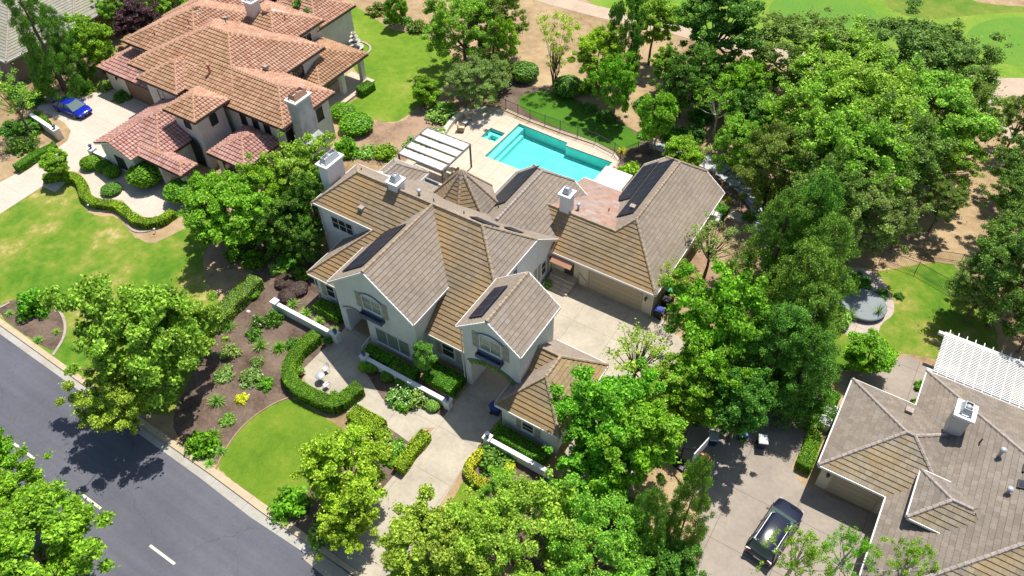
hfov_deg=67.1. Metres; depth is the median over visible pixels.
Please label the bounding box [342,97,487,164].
soil bed
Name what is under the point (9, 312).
strap leaf clump
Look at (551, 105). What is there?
lawn
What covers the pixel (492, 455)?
garden shrub
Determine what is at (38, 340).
strap leaf clump
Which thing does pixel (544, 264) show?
window
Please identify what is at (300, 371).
plant pot
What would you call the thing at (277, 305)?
garden wall
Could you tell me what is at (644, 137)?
understorey shrub
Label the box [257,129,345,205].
maple tree
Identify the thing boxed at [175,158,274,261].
maple tree
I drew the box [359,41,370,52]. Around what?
bed edging
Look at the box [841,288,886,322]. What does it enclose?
spa
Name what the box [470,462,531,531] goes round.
oak tree
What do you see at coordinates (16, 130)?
clipped hedge
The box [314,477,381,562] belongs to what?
yellow tree
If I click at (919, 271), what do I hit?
garden fence
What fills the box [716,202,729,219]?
clipped hedge
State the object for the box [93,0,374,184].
tuscan house
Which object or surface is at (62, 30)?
redwood tree
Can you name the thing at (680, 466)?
basketball hoop
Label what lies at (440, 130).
garden shrub
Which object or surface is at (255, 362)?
garden shrub
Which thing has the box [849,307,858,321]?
yucca
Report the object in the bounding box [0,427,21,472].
maple tree
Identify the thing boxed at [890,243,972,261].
garden fence
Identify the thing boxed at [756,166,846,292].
redwood tree
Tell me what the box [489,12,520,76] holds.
young tree
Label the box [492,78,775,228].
soil bed
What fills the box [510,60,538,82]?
clipped shrub
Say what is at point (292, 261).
clipped shrub
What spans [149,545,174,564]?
road marking
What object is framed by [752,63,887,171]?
oak tree
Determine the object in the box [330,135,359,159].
garden shrub
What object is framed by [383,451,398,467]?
garden shrub
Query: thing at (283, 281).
clipped shrub
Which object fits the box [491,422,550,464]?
clipped hedge
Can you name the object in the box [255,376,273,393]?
garden shrub
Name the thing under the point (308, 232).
dark tree
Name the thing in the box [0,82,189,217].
driveway
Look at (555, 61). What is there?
vase tree
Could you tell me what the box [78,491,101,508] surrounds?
road marking
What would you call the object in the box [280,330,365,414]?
clipped hedge
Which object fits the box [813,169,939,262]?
oak tree
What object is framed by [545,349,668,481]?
maple tree
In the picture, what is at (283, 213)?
dark tree
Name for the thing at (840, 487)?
garage door
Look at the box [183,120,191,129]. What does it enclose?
window
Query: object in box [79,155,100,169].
clipped shrub
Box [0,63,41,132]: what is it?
maple tree
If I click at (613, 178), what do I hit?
patio umbrella
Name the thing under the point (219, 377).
garden shrub
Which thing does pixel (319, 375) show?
bistro table
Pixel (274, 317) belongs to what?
garden shrub
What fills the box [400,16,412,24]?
garden shrub
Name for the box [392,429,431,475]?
clipped hedge
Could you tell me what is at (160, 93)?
window
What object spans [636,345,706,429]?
maple tree
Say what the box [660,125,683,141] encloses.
understorey shrub
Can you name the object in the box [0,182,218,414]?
lawn
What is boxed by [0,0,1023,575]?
ground
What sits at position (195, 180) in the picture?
maple tree
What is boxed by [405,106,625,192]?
pool deck
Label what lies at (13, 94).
understorey shrub
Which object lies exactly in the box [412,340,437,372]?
young tree
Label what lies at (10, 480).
maple tree
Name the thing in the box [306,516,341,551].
garden shrub
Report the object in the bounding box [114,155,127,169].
window
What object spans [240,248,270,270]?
garden shrub
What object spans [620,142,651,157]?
garden fence
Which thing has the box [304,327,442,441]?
front walk
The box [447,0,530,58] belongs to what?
oak tree
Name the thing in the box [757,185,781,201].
understorey shrub
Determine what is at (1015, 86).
cart path
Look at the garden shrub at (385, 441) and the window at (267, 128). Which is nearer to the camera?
the garden shrub at (385, 441)
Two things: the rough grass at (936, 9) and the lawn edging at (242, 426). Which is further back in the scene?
the rough grass at (936, 9)
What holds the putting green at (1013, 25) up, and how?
on the fairway
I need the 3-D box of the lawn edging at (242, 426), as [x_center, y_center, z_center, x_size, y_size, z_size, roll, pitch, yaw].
[-19.884,10.651,58.390,1.267,0.060,7.494,24,52,22]
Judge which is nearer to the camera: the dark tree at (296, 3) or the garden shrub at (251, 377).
the garden shrub at (251, 377)
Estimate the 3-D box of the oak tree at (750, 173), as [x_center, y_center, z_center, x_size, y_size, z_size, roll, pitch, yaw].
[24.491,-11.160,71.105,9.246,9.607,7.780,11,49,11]
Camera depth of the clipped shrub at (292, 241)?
70.79 m
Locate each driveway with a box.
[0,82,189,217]
[302,366,510,575]
[680,403,877,575]
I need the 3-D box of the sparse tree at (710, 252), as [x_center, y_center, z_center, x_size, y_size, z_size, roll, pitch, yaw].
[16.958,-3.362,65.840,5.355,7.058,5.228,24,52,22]
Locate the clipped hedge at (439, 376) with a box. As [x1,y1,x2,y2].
[421,361,466,397]
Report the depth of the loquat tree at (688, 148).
76.25 m
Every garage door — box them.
[124,80,154,105]
[587,269,642,310]
[825,475,882,512]
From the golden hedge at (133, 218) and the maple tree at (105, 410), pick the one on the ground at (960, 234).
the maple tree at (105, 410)
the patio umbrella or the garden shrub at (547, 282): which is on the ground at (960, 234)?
the garden shrub at (547, 282)
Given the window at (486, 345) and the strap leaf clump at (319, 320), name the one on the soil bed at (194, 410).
the strap leaf clump at (319, 320)
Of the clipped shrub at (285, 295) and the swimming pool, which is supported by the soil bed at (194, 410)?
the clipped shrub at (285, 295)
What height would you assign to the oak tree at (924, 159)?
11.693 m
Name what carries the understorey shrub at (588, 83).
on the ground at (960, 234)
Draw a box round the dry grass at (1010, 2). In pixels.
[974,0,1023,5]
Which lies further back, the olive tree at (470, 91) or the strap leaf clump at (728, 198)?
the olive tree at (470, 91)
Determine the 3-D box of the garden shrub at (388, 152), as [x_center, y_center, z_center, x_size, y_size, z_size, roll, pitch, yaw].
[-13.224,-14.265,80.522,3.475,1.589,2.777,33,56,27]
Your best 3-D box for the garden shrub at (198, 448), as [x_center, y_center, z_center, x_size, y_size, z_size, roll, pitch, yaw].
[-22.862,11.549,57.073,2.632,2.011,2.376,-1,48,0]
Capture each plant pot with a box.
[296,366,305,375]
[322,336,331,345]
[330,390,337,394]
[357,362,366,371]
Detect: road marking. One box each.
[13,443,34,458]
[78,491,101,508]
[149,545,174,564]
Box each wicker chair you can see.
[456,121,464,132]
[463,110,471,120]
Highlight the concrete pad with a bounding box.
[728,209,743,222]
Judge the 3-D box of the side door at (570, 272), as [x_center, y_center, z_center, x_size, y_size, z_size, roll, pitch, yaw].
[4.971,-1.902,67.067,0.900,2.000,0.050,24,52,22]
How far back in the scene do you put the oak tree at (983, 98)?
72.88 m
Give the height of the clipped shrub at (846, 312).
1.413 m
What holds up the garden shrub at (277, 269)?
on the soil bed at (194, 410)
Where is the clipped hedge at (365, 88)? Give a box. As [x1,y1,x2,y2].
[355,80,375,96]
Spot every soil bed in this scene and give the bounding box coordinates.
[0,300,63,349]
[173,240,344,463]
[203,166,344,269]
[286,428,428,533]
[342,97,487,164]
[365,371,447,416]
[474,438,622,575]
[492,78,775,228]
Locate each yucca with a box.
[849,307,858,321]
[873,304,885,313]
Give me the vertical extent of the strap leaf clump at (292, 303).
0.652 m
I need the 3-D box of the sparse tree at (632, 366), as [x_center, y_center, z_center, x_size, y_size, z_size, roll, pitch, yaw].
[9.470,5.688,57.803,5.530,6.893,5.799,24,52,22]
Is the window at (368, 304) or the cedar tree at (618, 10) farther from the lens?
the cedar tree at (618, 10)
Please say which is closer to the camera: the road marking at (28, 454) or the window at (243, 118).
the road marking at (28, 454)
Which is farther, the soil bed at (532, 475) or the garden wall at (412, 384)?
the garden wall at (412, 384)
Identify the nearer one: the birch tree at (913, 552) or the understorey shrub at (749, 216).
the birch tree at (913, 552)
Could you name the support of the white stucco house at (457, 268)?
on the ground at (960, 234)
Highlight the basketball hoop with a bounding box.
[673,437,709,471]
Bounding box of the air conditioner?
[818,414,832,433]
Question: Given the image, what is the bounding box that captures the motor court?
[541,274,683,489]
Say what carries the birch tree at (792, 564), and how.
on the driveway at (751, 482)
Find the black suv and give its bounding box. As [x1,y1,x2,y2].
[745,497,803,565]
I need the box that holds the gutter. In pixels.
[0,326,313,553]
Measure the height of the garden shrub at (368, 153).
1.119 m
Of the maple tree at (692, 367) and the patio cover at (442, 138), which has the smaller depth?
the maple tree at (692, 367)
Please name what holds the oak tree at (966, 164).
on the ground at (960, 234)
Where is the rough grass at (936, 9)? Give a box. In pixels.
[883,0,1023,18]
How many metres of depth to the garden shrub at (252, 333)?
64.21 m
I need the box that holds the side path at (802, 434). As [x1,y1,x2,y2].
[800,387,832,448]
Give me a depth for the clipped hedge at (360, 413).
58.05 m
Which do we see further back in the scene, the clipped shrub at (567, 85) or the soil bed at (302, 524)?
the clipped shrub at (567, 85)
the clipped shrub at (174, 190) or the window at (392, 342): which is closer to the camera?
the window at (392, 342)
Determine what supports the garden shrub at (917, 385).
on the patio at (897, 381)
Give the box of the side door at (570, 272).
[564,264,573,275]
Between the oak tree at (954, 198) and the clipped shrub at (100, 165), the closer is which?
the oak tree at (954, 198)
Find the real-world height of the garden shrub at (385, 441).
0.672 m
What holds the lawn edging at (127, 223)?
on the ground at (960, 234)
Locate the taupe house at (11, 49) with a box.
[0,0,178,83]
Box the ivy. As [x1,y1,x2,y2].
[469,360,513,384]
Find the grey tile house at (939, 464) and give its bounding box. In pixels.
[814,370,1023,575]
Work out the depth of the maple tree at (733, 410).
52.02 m
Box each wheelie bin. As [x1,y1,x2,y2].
[488,400,500,415]
[653,305,664,319]
[660,295,671,309]
[665,288,672,300]
[707,430,718,445]
[738,432,747,440]
[756,433,768,448]
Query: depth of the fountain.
94.43 m
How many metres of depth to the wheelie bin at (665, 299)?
65.34 m
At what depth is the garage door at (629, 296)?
65.81 m
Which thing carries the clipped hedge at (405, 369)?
on the soil bed at (381, 386)
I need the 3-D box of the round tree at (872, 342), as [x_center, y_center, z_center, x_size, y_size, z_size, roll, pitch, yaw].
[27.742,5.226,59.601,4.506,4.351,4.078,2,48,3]
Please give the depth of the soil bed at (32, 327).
65.64 m
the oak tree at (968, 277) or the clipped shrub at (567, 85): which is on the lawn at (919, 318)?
the oak tree at (968, 277)
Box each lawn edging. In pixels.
[51,306,66,355]
[78,191,175,232]
[215,397,288,468]
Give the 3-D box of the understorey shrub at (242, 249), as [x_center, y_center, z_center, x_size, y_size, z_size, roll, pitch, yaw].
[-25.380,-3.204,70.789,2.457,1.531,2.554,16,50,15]
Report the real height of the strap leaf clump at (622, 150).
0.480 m
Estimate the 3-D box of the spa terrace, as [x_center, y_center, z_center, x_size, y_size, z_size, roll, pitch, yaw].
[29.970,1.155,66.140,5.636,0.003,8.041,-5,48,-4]
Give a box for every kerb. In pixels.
[0,318,362,575]
[505,109,619,167]
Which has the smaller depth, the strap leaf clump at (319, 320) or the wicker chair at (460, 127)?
the strap leaf clump at (319, 320)
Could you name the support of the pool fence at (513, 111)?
on the pool deck
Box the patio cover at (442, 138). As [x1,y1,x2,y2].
[397,127,471,183]
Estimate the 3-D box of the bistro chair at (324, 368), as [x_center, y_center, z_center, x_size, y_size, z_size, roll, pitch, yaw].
[-14.848,6.397,61.610,0.502,0.911,0.444,-35,56,-27]
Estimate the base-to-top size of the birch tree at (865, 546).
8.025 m
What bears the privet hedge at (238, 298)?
on the soil bed at (194, 410)
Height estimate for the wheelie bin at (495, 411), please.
1.090 m
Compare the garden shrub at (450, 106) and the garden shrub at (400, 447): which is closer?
the garden shrub at (400, 447)
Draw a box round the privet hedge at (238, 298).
[207,274,264,331]
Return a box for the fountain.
[348,30,363,49]
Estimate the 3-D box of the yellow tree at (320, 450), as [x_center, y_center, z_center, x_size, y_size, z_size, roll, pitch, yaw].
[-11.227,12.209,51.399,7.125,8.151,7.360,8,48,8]
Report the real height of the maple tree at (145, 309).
12.533 m
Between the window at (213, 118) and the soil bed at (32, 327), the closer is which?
the soil bed at (32, 327)
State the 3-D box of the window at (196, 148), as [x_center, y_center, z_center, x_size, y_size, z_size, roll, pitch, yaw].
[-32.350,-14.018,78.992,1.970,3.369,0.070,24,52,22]
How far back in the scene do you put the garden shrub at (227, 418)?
58.73 m
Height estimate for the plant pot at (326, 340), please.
0.873 m
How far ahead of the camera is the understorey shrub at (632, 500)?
53.61 m
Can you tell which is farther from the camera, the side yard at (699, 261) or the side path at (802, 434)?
the side yard at (699, 261)
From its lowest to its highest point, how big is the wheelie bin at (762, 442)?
1.090 m
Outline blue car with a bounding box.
[50,95,92,118]
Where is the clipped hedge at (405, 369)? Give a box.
[388,358,420,380]
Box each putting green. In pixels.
[769,0,879,29]
[967,17,1023,65]
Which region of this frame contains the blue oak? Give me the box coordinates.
[672,0,765,78]
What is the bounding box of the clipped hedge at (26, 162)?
[12,141,58,172]
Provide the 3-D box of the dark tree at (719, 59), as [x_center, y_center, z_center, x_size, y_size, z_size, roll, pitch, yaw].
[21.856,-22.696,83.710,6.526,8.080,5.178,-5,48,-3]
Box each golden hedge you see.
[42,171,177,229]
[463,446,489,488]
[501,460,515,473]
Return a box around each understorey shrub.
[3,82,26,100]
[221,242,249,263]
[240,237,257,247]
[291,266,310,280]
[579,102,597,114]
[581,78,602,95]
[595,109,618,122]
[598,489,636,520]
[631,96,655,110]
[636,130,649,140]
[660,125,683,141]
[677,124,707,146]
[687,105,713,126]
[741,211,757,222]
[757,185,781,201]
[842,271,871,290]
[874,287,890,299]
[893,292,904,300]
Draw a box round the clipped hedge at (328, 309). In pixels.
[312,297,343,324]
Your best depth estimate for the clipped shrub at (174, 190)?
74.55 m
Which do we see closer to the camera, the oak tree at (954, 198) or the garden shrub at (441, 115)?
the oak tree at (954, 198)
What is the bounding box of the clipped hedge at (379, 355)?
[363,343,395,366]
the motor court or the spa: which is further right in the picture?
the spa
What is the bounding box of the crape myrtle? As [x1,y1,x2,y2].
[635,89,680,148]
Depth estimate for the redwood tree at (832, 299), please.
55.59 m
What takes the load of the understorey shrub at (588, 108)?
on the soil bed at (515, 91)
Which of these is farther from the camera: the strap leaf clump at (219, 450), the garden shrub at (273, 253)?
the garden shrub at (273, 253)
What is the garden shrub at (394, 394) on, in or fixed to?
on the soil bed at (381, 386)
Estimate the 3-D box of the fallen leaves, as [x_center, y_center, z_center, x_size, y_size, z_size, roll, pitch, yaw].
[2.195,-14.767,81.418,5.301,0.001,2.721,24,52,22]
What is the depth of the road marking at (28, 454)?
57.24 m
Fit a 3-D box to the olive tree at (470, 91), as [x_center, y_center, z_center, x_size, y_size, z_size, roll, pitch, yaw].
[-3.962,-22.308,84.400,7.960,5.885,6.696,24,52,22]
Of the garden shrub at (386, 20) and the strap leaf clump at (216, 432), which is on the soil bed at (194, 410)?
the strap leaf clump at (216, 432)
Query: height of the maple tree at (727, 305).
12.188 m
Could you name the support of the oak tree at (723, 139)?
on the soil bed at (515, 91)
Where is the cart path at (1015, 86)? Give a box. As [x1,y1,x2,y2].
[536,0,1023,144]
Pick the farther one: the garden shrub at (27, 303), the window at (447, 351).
the garden shrub at (27, 303)
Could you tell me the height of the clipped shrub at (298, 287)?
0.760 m
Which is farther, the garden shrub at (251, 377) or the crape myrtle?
the crape myrtle
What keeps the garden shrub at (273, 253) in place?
on the soil bed at (213, 253)
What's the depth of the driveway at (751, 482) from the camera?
53.73 m
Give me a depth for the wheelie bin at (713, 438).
56.28 m
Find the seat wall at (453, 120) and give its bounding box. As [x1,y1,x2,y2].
[442,108,469,133]
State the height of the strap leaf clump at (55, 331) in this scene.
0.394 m
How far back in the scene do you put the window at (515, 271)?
61.61 m
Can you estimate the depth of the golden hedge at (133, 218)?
75.13 m
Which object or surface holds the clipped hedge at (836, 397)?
on the ground at (960, 234)
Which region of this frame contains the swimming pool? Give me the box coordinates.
[485,124,611,181]
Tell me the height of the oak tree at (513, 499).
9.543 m
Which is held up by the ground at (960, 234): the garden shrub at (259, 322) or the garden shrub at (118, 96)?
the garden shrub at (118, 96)
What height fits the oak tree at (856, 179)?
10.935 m
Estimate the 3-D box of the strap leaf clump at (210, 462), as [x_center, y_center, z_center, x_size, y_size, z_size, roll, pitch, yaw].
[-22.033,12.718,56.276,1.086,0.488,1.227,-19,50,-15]
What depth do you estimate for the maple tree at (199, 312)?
59.51 m
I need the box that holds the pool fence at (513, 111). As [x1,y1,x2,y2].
[494,94,621,157]
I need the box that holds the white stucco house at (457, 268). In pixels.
[306,149,724,453]
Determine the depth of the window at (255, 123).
77.86 m
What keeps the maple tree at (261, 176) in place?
on the soil bed at (213, 253)
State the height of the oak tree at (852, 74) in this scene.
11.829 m
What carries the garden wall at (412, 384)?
on the soil bed at (381, 386)
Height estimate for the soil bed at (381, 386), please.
0.003 m
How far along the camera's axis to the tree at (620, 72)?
80.31 m
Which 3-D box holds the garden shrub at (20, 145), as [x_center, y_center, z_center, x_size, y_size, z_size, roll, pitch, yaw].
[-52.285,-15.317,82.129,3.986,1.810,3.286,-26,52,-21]
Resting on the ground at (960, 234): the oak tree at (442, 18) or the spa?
the oak tree at (442, 18)
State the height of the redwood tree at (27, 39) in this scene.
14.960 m
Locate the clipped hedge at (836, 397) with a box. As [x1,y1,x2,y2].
[822,389,841,407]
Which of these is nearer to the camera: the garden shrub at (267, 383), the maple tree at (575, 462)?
the maple tree at (575, 462)
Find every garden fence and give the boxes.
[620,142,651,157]
[880,250,988,314]
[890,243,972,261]
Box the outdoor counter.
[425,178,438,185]
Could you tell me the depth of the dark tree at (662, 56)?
84.02 m
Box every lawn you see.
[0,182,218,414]
[218,399,344,520]
[350,7,451,121]
[440,480,480,531]
[519,91,640,148]
[834,263,998,369]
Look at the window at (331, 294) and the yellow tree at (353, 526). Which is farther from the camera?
the window at (331, 294)
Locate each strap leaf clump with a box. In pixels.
[4,309,15,317]
[32,335,43,342]
[53,328,62,335]
[203,457,215,470]
[207,392,225,407]
[210,426,223,441]
[214,445,227,457]
[221,320,237,333]
[252,339,271,351]
[270,340,285,355]
[287,297,301,309]
[298,305,312,317]
[313,315,328,325]
[616,147,626,153]
[724,196,730,202]
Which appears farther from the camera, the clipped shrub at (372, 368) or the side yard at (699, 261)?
the side yard at (699, 261)
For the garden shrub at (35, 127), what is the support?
on the ground at (960, 234)
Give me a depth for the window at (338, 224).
66.13 m
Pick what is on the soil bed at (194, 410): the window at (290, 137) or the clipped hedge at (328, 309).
the clipped hedge at (328, 309)
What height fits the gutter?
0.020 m
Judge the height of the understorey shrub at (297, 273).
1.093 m
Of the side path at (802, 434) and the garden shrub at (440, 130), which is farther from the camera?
the garden shrub at (440, 130)
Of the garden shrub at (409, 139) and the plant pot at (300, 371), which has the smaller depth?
the plant pot at (300, 371)
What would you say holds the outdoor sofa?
on the pool deck
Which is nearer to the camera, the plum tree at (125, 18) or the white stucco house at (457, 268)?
the white stucco house at (457, 268)
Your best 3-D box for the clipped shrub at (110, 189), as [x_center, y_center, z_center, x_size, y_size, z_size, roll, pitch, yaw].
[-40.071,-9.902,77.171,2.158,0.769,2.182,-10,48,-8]
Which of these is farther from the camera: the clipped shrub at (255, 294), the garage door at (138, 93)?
the garage door at (138, 93)
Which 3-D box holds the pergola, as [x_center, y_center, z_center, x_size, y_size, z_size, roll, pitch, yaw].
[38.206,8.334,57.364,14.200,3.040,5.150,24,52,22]
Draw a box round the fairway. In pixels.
[588,0,1023,77]
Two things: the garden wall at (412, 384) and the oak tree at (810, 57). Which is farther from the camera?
the oak tree at (810, 57)
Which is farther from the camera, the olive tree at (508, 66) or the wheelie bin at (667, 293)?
the olive tree at (508, 66)
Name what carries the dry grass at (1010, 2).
on the rough grass at (936, 9)
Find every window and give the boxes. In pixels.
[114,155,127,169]
[156,89,164,99]
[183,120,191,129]
[189,137,207,166]
[209,112,218,126]
[222,162,238,173]
[239,114,247,125]
[251,119,259,129]
[263,124,271,134]
[285,128,294,143]
[292,65,304,78]
[301,32,312,41]
[315,106,324,122]
[325,284,337,300]
[330,215,353,236]
[360,295,382,317]
[374,326,412,359]
[441,343,455,361]
[479,335,502,359]
[510,267,517,274]
[521,421,534,435]
[541,258,546,278]
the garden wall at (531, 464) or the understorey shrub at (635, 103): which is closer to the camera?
the garden wall at (531, 464)
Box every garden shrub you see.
[0,118,21,137]
[3,134,39,156]
[14,287,51,322]
[16,91,48,109]
[19,121,44,136]
[70,81,96,95]
[93,78,113,92]
[111,89,131,103]
[183,429,222,459]
[212,363,235,384]
[217,343,242,358]
[218,412,236,426]
[233,392,248,404]
[238,366,262,389]
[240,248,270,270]
[243,326,263,342]
[250,313,265,328]
[250,355,264,368]
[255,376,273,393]
[264,309,284,328]
[265,234,288,255]
[266,485,315,526]
[268,262,286,276]
[284,337,298,349]
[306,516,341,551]
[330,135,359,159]
[356,143,374,160]
[364,1,391,17]
[372,142,398,162]
[376,429,393,443]
[383,17,394,24]
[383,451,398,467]
[384,384,413,410]
[390,437,406,454]
[396,401,410,412]
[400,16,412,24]
[401,135,427,154]
[405,18,425,34]
[408,388,428,409]
[425,104,457,125]
[425,126,446,142]
[434,101,454,110]
[478,442,516,477]
[543,279,553,289]
[617,160,639,177]
[803,419,821,434]
[914,379,922,390]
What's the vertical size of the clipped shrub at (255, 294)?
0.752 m
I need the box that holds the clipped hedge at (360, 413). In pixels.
[346,403,387,435]
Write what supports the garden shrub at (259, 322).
on the soil bed at (194, 410)
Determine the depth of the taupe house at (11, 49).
91.00 m
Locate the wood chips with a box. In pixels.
[215,280,302,435]
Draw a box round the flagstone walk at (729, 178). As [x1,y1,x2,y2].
[649,142,762,234]
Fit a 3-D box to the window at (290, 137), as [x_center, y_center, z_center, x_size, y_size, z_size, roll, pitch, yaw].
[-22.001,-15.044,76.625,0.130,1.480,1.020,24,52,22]
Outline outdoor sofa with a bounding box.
[441,167,459,179]
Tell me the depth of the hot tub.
83.52 m
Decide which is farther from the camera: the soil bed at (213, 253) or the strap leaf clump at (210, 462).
the soil bed at (213, 253)
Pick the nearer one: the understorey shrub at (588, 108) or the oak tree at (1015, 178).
the oak tree at (1015, 178)
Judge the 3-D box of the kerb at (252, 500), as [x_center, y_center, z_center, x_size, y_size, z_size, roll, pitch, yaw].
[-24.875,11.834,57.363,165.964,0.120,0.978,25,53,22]
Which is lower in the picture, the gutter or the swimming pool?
the gutter
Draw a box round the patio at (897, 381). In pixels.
[834,356,949,401]
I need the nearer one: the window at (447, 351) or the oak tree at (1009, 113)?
the window at (447, 351)
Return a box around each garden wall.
[28,113,63,140]
[86,146,110,161]
[269,297,341,344]
[358,353,452,410]
[482,434,553,479]
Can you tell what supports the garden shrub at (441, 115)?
on the soil bed at (415, 123)
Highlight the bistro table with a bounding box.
[315,372,324,383]
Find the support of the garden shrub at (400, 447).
on the soil bed at (302, 524)
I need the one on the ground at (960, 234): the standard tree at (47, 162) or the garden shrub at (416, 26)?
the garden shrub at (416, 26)
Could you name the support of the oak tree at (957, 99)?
on the ground at (960, 234)
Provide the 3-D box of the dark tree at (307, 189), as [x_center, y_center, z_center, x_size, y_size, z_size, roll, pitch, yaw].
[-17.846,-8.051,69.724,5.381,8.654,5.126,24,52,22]
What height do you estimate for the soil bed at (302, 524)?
0.003 m
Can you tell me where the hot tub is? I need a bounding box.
[481,128,504,141]
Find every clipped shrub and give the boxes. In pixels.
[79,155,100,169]
[94,159,111,172]
[100,182,121,195]
[103,164,120,177]
[125,161,162,187]
[162,178,190,203]
[250,290,259,299]
[274,273,295,288]
[275,251,300,269]
[277,288,296,302]
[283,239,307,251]
[286,279,308,296]
[330,102,355,119]
[338,112,373,136]
[365,362,377,373]
[380,371,393,382]
[394,378,406,386]
[425,398,439,411]
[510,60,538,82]
[552,74,583,97]
[832,305,851,328]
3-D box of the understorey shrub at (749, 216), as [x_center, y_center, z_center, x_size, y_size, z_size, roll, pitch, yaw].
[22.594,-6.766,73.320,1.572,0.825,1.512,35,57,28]
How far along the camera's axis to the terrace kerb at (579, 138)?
82.54 m
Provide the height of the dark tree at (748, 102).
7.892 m
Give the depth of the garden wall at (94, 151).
79.99 m
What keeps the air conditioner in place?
on the ground at (960, 234)
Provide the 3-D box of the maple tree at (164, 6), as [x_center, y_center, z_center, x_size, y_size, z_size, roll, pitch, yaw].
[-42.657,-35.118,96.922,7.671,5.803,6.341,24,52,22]
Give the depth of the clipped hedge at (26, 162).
80.22 m
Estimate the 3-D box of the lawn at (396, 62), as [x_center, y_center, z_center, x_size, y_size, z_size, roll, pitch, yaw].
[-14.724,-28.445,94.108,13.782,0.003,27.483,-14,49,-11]
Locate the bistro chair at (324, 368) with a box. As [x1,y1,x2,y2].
[322,362,329,373]
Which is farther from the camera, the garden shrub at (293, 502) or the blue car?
the blue car
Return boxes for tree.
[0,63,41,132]
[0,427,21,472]
[0,442,68,542]
[0,476,120,575]
[1,0,98,102]
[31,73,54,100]
[35,269,213,410]
[37,3,98,84]
[38,147,69,174]
[52,357,157,434]
[56,11,116,73]
[90,0,123,35]
[112,0,161,36]
[137,0,188,16]
[154,288,235,357]
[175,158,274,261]
[181,169,236,219]
[216,151,289,230]
[249,192,302,257]
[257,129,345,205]
[278,212,324,266]
[281,168,324,228]
[289,420,399,526]
[291,0,311,11]
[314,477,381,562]
[374,478,488,575]
[383,0,408,26]
[410,73,441,106]
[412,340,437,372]
[421,0,508,70]
[437,51,510,114]
[439,462,602,575]
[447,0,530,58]
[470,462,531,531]
[480,49,515,85]
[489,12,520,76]
[536,9,581,84]
[536,470,659,575]
[541,429,632,524]
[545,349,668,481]
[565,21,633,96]
[570,386,693,491]
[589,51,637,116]
[601,318,672,379]
[607,0,647,85]
[608,481,671,571]
[625,0,682,64]
[635,536,710,575]
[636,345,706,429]
[647,43,722,118]
[647,451,717,562]
[648,41,680,89]
[655,257,703,303]
[659,256,773,366]
[659,323,756,431]
[661,133,708,166]
[686,41,740,103]
[686,211,746,277]
[690,74,746,136]
[705,110,772,174]
[709,365,795,445]
[715,53,784,111]
[720,82,787,147]
[724,180,818,312]
[727,295,827,426]
[728,112,828,211]
[742,6,861,100]
[743,276,845,403]
[744,234,842,378]
[750,523,834,575]
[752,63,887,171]
[755,322,844,434]
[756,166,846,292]
[772,208,861,341]
[774,100,921,239]
[780,9,914,118]
[782,146,888,240]
[802,45,941,172]
[812,520,881,575]
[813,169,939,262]
[823,0,976,91]
[824,84,959,219]
[842,326,900,373]
[861,51,1011,176]
[869,536,940,575]
[885,15,1018,122]
[913,120,991,199]
[917,179,971,232]
[923,60,1013,161]
[941,217,1023,343]
[944,249,1023,325]
[975,163,1023,237]
[975,196,1023,283]
[983,131,1023,199]
[995,94,1023,152]
[1005,305,1023,352]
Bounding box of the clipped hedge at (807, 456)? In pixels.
[794,430,823,474]
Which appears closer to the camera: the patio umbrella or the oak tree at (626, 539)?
the oak tree at (626, 539)
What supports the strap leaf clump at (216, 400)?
on the soil bed at (194, 410)
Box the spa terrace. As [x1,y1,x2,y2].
[837,267,893,334]
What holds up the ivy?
on the white stucco house at (457, 268)
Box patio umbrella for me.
[594,166,632,190]
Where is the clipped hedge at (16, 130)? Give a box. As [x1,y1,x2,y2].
[11,110,51,136]
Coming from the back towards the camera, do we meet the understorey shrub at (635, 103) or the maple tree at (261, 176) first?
the understorey shrub at (635, 103)
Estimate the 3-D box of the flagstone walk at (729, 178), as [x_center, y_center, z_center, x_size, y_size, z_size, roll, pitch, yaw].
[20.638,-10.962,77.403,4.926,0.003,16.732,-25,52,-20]
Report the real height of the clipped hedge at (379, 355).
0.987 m
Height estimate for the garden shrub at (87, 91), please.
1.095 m
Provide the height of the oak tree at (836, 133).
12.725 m
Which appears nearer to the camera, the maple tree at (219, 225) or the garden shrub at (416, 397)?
the garden shrub at (416, 397)
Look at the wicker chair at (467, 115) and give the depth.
84.44 m
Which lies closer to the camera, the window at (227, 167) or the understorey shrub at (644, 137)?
the window at (227, 167)
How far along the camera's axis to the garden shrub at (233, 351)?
63.03 m
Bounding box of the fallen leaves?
[512,138,553,156]
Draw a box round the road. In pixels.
[0,334,322,575]
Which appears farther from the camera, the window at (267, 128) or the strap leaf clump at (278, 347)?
the window at (267, 128)
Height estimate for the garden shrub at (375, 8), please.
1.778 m
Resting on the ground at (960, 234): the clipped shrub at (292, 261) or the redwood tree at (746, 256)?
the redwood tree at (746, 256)
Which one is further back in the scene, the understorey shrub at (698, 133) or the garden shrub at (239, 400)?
the understorey shrub at (698, 133)
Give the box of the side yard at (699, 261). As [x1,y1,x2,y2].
[660,205,754,327]
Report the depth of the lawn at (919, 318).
64.74 m
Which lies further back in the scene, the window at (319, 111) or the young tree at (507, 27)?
the young tree at (507, 27)
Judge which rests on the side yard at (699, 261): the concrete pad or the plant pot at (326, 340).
the concrete pad
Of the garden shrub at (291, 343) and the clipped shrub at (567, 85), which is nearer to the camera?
the garden shrub at (291, 343)
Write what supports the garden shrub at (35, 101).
on the ground at (960, 234)

